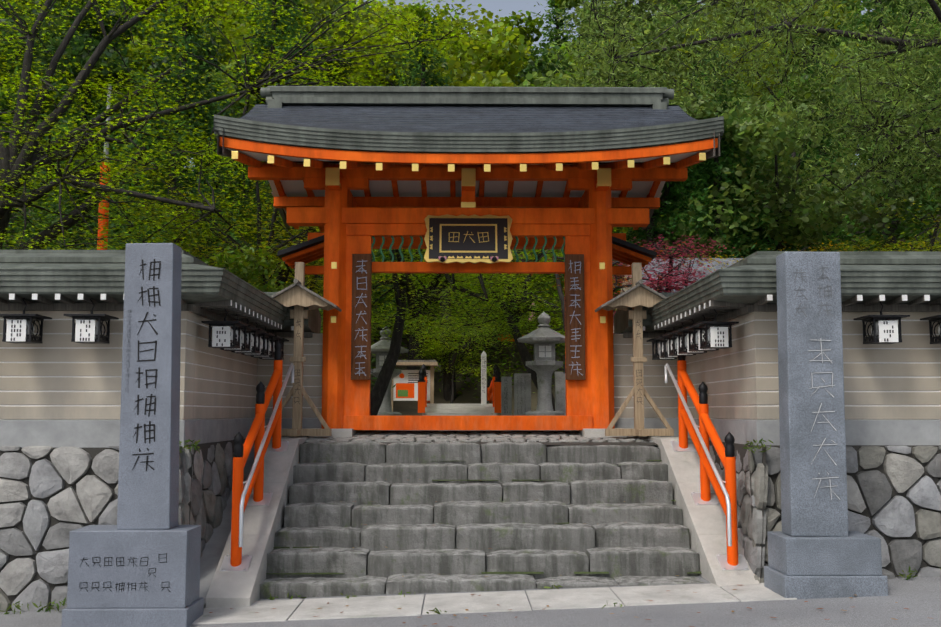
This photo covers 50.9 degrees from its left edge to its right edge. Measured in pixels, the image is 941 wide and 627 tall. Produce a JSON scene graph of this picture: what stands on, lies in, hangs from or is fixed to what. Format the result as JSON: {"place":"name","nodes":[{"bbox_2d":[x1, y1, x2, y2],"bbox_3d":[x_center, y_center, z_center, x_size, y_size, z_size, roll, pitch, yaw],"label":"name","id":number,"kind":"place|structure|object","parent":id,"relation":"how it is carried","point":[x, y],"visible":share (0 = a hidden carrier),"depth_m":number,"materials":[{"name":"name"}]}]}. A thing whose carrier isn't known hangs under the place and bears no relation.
{"place":"outdoors","nodes":[
{"label":"outdoors","id":0,"kind":"place"},
{"bbox_2d":[2,0,874,169],"label":"sky","id":1,"kind":"structure","parent":0,"point":[507,6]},
{"bbox_2d":[356,430,579,430],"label":"precinct path","id":2,"kind":"structure","parent":0,"point":[467,430],"depth_m":12.91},
{"bbox_2d":[391,360,437,411],"bbox_3d":[-1.592,2.091,26.782,1.400,1.640,0.600,0,-6,-1],"label":"notice board","id":3,"kind":"object","parent":2,"relation":"on","point":[405,388],"visible":0.79,"depth_m":26.76,"materials":[{"name":"white wood"}]},
{"bbox_2d":[481,351,486,404],"bbox_3d":[0.348,1.895,25.878,0.140,1.850,0.123,0,-6,-1],"label":"white post","id":4,"kind":"object","parent":2,"relation":"on","point":[483,380],"visible":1,"depth_m":25.84,"materials":[{"name":"white paint"}]},
{"bbox_2d":[0,445,940,626],"bbox_3d":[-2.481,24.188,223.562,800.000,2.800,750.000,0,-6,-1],"label":"road","id":5,"kind":"structure","parent":0,"point":[919,598],"depth_m":8.01,"materials":[{"name":"concrete"}]},
{"bbox_2d":[0,438,254,611],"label":"retaining wall","id":6,"kind":"structure","parent":5,"relation":"on","point":[51,498],"depth_m":9.24,"materials":[{"name":"grey stone"}]},
{"bbox_2d":[0,311,322,447],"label":"plaster wall","id":7,"kind":"structure","parent":6,"relation":"on","point":[58,388],"depth_m":9.46,"materials":[{"name":"paint"}]},
{"bbox_2d":[0,250,320,337],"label":"roof","id":8,"kind":"structure","parent":7,"relation":"on","point":[57,280],"depth_m":9.44,"materials":[{"name":"grey tile"}]},
{"bbox_2d":[0,298,288,359],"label":"lanterns","id":9,"kind":"object","parent":8,"relation":"hanging from","point":[238,337],"visible":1,"depth_m":9.33,"materials":[{"name":"white paper"}]},
{"bbox_2d":[61,243,203,626],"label":"stone marker","id":10,"kind":"object","parent":5,"relation":"on","point":[138,565],"visible":1,"depth_m":8.28,"materials":[{"name":"stone"}]},
{"bbox_2d":[199,437,308,607],"bbox_3d":[-2.500,2.209,10.492,1.010,1.698,3.590,0,-6,-1],"label":"stringer","id":11,"kind":"object","parent":5,"relation":"on","point":[262,525],"visible":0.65,"depth_m":9.81,"materials":[{"name":"concrete"}]},
{"bbox_2d":[219,340,293,570],"bbox_3d":[-2.223,1.364,10.429,0.260,2.320,2.686,0,-6,-1],"label":"handrail","id":12,"kind":"object","parent":11,"relation":"on","point":[242,499],"visible":1,"depth_m":10.25,"materials":[{"name":"orange paint"}]},
{"bbox_2d":[0,438,940,614],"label":"weedy grass","id":13,"kind":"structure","parent":5,"relation":"on","point":[271,597],"depth_m":9.15,"materials":[{"name":"green plant"}]},
{"bbox_2d":[260,441,703,598],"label":"stone stairs","id":14,"kind":"structure","parent":5,"relation":"on","point":[639,536],"depth_m":10.37,"materials":[{"name":"grey stone"}]},
{"bbox_2d":[271,431,671,445],"bbox_3d":[0.024,1.564,12.391,5.100,0.160,1.380,0,-6,-1],"label":"stone landing","id":15,"kind":"object","parent":14,"relation":"on","point":[547,438],"visible":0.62,"depth_m":12.26,"materials":[{"name":"grey stone"}]},
{"bbox_2d":[265,262,341,436],"bbox_3d":[-2.144,0.437,12.318,0.997,2.165,0.600,0,-6,-1],"label":"wooden lantern","id":16,"kind":"object","parent":15,"relation":"on","point":[298,295],"visible":0.75,"depth_m":12.21,"materials":[{"name":"brown wood"}]},
{"bbox_2d":[220,137,717,437],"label":"temple gate","id":17,"kind":"structure","parent":15,"relation":"on","point":[472,213],"depth_m":12.80,"materials":[{"name":"orange wood"}]},
{"bbox_2d":[213,86,723,228],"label":"gate roof","id":18,"kind":"structure","parent":17,"relation":"on","point":[448,119],"depth_m":13.16,"materials":[{"name":"grey tile"}]},
{"bbox_2d":[595,263,673,435],"bbox_3d":[2.096,0.442,12.367,0.997,2.165,0.600,0,-6,-1],"label":"wooden lantern","id":19,"kind":"object","parent":15,"relation":"on","point":[637,296],"visible":0.9,"depth_m":12.25,"materials":[{"name":"brown wood"}]},
{"bbox_2d":[266,460,701,573],"bbox_3d":[0.446,2.122,10.575,4.884,1.013,1.850,0,-6,-1],"label":"moss","id":20,"kind":"object","parent":14,"relation":"on","point":[697,572],"visible":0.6,"depth_m":9.64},
{"bbox_2d":[192,583,796,624],"bbox_3d":[0.165,2.566,8.700,5.188,0.244,0.927,0,-6,-1],"label":"pavement strip","id":21,"kind":"object","parent":5,"relation":"on","point":[408,605],"depth_m":8.64,"materials":[{"name":"concrete"}]},
{"bbox_2d":[210,441,907,626],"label":"fallen leaves","id":22,"kind":"object","parent":5,"relation":"on","point":[548,605],"visible":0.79,"depth_m":8.17,"materials":[{"name":"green plant"}]},
{"bbox_2d":[648,437,758,586],"bbox_3d":[2.619,2.215,10.551,0.750,1.698,3.590,0,-6,-1],"label":"stringer","id":23,"kind":"object","parent":5,"relation":"on","point":[705,525],"visible":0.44,"depth_m":10.11,"materials":[{"name":"concrete"}]},
{"bbox_2d":[664,356,749,569],"bbox_3d":[2.476,1.370,10.483,0.260,2.320,2.686,0,-6,-1],"label":"handrail","id":24,"kind":"object","parent":23,"relation":"on","point":[724,497],"visible":0.94,"depth_m":10.32,"materials":[{"name":"orange paint"}]},
{"bbox_2d":[673,440,940,582],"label":"retaining wall","id":25,"kind":"structure","parent":5,"relation":"on","point":[894,497],"depth_m":9.30,"materials":[{"name":"grey stone"}]},
{"bbox_2d":[613,312,940,444],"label":"plaster wall","id":26,"kind":"structure","parent":25,"relation":"on","point":[892,394],"depth_m":9.56,"materials":[{"name":"paint"}]},
{"bbox_2d":[613,251,940,337],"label":"tiled roof","id":27,"kind":"structure","parent":26,"relation":"on","point":[900,281],"depth_m":9.53,"materials":[{"name":"grey tile"}]},
{"bbox_2d":[647,302,940,359],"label":"lanterns","id":28,"kind":"object","parent":27,"relation":"hanging from","point":[699,338],"visible":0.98,"depth_m":9.83,"materials":[{"name":"white paper"}]},
{"bbox_2d":[764,252,887,598],"bbox_3d":[3.106,1.001,8.819,0.880,3.094,0.590,0,-6,-1],"label":"stone marker","id":29,"kind":"object","parent":5,"relation":"on","point":[817,549],"visible":0.94,"depth_m":8.66,"materials":[{"name":"stone"}]},
{"bbox_2d":[4,171,940,431],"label":"hillside terrain","id":30,"kind":"structure","parent":0,"point":[407,408],"depth_m":32.06,"materials":[{"name":"green plant"}]},
{"bbox_2d":[97,86,111,249],"bbox_3d":[-7.461,-1.259,20.016,0.200,6.951,0.200,0,-6,-1],"label":"pole","id":31,"kind":"object","parent":30,"relation":"on","point":[104,211],"visible":0.15,"depth_m":20.03,"materials":[{"name":"orange paint"}]},
{"bbox_2d":[418,364,500,415],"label":"red bridge","id":32,"kind":"structure","parent":30,"relation":"on","point":[493,395],"depth_m":23.84,"materials":[{"name":"orange paint"}]},
{"bbox_2d":[371,312,565,415],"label":"stone lanterns","id":33,"kind":"object","parent":30,"relation":"on","point":[544,339],"visible":0.73,"depth_m":20.80,"materials":[{"name":"grey stone"}]},
{"bbox_2d":[0,0,940,415],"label":"tree branches","id":34,"kind":"object","parent":30,"relation":"on","point":[400,290],"visible":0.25,"depth_m":17.37,"materials":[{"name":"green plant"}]},
{"bbox_2d":[0,0,940,399],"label":"trees","id":35,"kind":"object","parent":30,"relation":"on","point":[700,170],"visible":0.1,"depth_m":28.70,"materials":[{"name":"green plant"}]},
{"bbox_2d":[0,0,940,285],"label":"trees","id":36,"kind":"object","parent":30,"relation":"on","point":[510,64],"visible":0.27,"depth_m":30.63,"materials":[{"name":"green plant"}]},
{"bbox_2d":[0,0,940,381],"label":"tree","id":37,"kind":"object","parent":30,"relation":"on","point":[438,334],"visible":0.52,"depth_m":16.98,"materials":[{"name":"green plant"}]},
{"bbox_2d":[16,184,940,397],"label":"shrubs","id":38,"kind":"object","parent":30,"relation":"on","point":[235,262],"visible":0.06,"depth_m":23.28,"materials":[{"name":"green plant"}]},
{"bbox_2d":[498,301,534,340],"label":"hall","id":39,"kind":"structure","parent":30,"relation":"on","point":[531,314],"depth_m":30.09,"materials":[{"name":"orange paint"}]},
{"bbox_2d":[527,0,940,215],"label":"tree","id":40,"kind":"object","parent":30,"relation":"on","point":[913,56],"visible":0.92,"depth_m":19.67,"materials":[{"name":"green plant"}]},
{"bbox_2d":[613,258,742,332],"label":"side hall roof","id":41,"kind":"structure","parent":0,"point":[722,261],"depth_m":24.63,"materials":[{"name":"plant"}]}
]}

